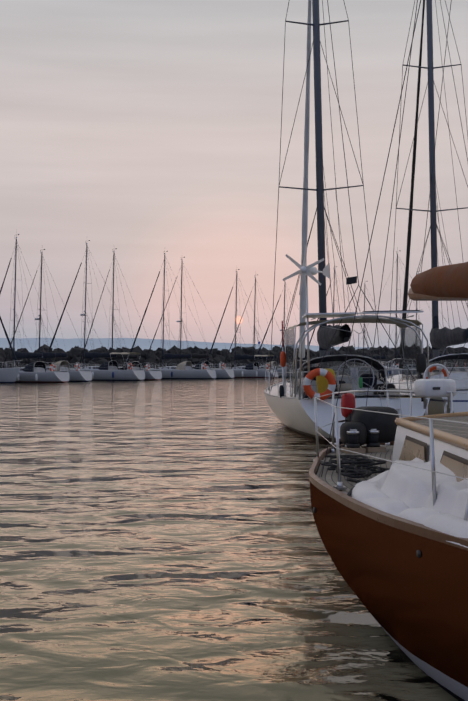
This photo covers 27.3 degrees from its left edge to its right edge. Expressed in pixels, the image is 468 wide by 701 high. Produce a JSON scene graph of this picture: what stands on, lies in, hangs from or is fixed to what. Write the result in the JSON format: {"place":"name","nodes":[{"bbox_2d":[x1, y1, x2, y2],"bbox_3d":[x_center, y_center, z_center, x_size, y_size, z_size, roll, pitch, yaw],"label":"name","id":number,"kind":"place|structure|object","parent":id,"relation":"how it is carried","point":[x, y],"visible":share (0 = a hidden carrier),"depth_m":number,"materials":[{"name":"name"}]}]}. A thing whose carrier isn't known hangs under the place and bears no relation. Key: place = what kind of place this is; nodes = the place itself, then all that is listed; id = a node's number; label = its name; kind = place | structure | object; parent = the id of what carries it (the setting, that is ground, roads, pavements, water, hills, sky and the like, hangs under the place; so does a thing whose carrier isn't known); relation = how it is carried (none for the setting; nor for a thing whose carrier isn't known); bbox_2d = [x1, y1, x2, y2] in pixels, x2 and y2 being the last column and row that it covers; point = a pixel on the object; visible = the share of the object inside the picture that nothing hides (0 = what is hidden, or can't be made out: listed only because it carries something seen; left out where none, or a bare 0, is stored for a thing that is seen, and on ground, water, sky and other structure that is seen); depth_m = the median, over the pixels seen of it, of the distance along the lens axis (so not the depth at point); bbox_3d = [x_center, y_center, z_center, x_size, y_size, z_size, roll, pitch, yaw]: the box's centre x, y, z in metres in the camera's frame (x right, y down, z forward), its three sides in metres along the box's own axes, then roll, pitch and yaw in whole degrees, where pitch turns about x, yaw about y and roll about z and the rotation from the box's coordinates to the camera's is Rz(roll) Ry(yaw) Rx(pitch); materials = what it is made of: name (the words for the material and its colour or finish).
{"place":"outdoors","nodes":[
{"label":"outdoors","id":0,"kind":"place"},
{"bbox_2d":[0,338,390,352],"bbox_3d":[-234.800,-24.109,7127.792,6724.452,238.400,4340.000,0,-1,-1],"label":"mountains","id":1,"kind":"structure","parent":0,"point":[65,345],"depth_m":8972.02,"materials":[{"name":"stone"}]},
{"bbox_2d":[0,377,457,700],"bbox_3d":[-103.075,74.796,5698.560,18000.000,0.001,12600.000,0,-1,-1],"label":"water","id":2,"kind":"structure","parent":0,"point":[160,540],"depth_m":8.84,"materials":[{"name":"liquid"}]},
{"bbox_2d":[0,316,21,382],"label":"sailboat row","id":3,"kind":"object","parent":2,"relation":"in","point":[8,375],"visible":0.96,"depth_m":85.82,"materials":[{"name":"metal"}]},
{"bbox_2d":[0,234,68,382],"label":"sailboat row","id":4,"kind":"object","parent":2,"relation":"on","point":[34,372],"visible":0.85,"depth_m":88.98,"materials":[{"name":"metal"}]},
{"bbox_2d":[1,249,91,381],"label":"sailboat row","id":5,"kind":"object","parent":2,"relation":"on","point":[77,375],"visible":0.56,"depth_m":93.47,"materials":[{"name":"metal"}]},
{"bbox_2d":[44,240,144,380],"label":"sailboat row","id":6,"kind":"object","parent":2,"relation":"on","point":[107,371],"visible":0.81,"depth_m":98.84,"materials":[{"name":"metal"}]},
{"bbox_2d":[79,248,161,379],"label":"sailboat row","id":7,"kind":"object","parent":2,"relation":"on","point":[155,374],"visible":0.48,"depth_m":102.31,"materials":[{"name":"metal"}]},
{"bbox_2d":[124,251,215,378],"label":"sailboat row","id":8,"kind":"object","parent":2,"relation":"on","point":[183,370],"visible":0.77,"depth_m":108.27,"materials":[{"name":"metal"}]},
{"bbox_2d":[143,257,233,378],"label":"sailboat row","id":9,"kind":"object","parent":2,"relation":"on","point":[222,373],"visible":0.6,"depth_m":111.59,"materials":[{"name":"metal"}]},
{"bbox_2d":[0,330,467,368],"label":"breakwater","id":10,"kind":"object","parent":2,"relation":"in","point":[217,357],"visible":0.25,"depth_m":122.64,"materials":[{"name":"stone"}]},
{"bbox_2d":[207,269,276,377],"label":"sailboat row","id":11,"kind":"object","parent":2,"relation":"on","point":[251,370],"visible":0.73,"depth_m":117.45,"materials":[{"name":"metal"}]},
{"bbox_2d":[221,271,286,377],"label":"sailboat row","id":12,"kind":"object","parent":2,"relation":"on","point":[261,367],"visible":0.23,"depth_m":121.23,"materials":[{"name":"metal"}]},
{"bbox_2d":[254,280,315,368],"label":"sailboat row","id":13,"kind":"object","parent":2,"relation":"on","point":[284,315],"visible":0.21,"depth_m":125.75,"materials":[{"name":"metal"}]},
{"bbox_2d":[303,266,369,359],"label":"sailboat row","id":14,"kind":"object","parent":2,"relation":"on","point":[334,282],"visible":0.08,"depth_m":131.24,"materials":[{"name":"metal"}]},
{"bbox_2d":[264,0,429,443],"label":"white yacht","id":15,"kind":"object","parent":2,"relation":"on","point":[290,400],"visible":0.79,"depth_m":24.11,"materials":[{"name":"metal"}]},
{"bbox_2d":[339,281,397,365],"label":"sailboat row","id":16,"kind":"object","parent":2,"relation":"on","point":[379,357],"visible":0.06,"depth_m":135.02,"materials":[{"name":"metal"}]},
{"bbox_2d":[309,0,467,700],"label":"wooden yacht","id":17,"kind":"object","parent":2,"relation":"on","point":[390,515],"visible":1,"depth_m":5.96,"materials":[{"name":"wood"}]},
{"bbox_2d":[358,247,454,376],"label":"sailboat","id":18,"kind":"object","parent":2,"relation":"on","point":[395,372],"visible":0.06,"depth_m":112.17,"materials":[{"name":"metal"}]},
{"bbox_2d":[381,271,460,364],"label":"sailboat","id":19,"kind":"object","parent":2,"relation":"on","point":[420,336],"depth_m":120.36,"materials":[{"name":"metal"}]},
{"bbox_2d":[383,0,467,415],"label":"yacht","id":20,"kind":"object","parent":2,"relation":"on","point":[456,365],"visible":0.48,"depth_m":31.98,"materials":[{"name":"metal"}]},
{"bbox_2d":[0,0,467,347],"label":"sky","id":21,"kind":"structure","parent":0,"point":[142,129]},
{"bbox_2d":[235,316,242,323],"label":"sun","id":22,"kind":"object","parent":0,"point":[237,320],"visible":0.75,"depth_m":19989.64,"materials":[{"name":"white"}]}
]}

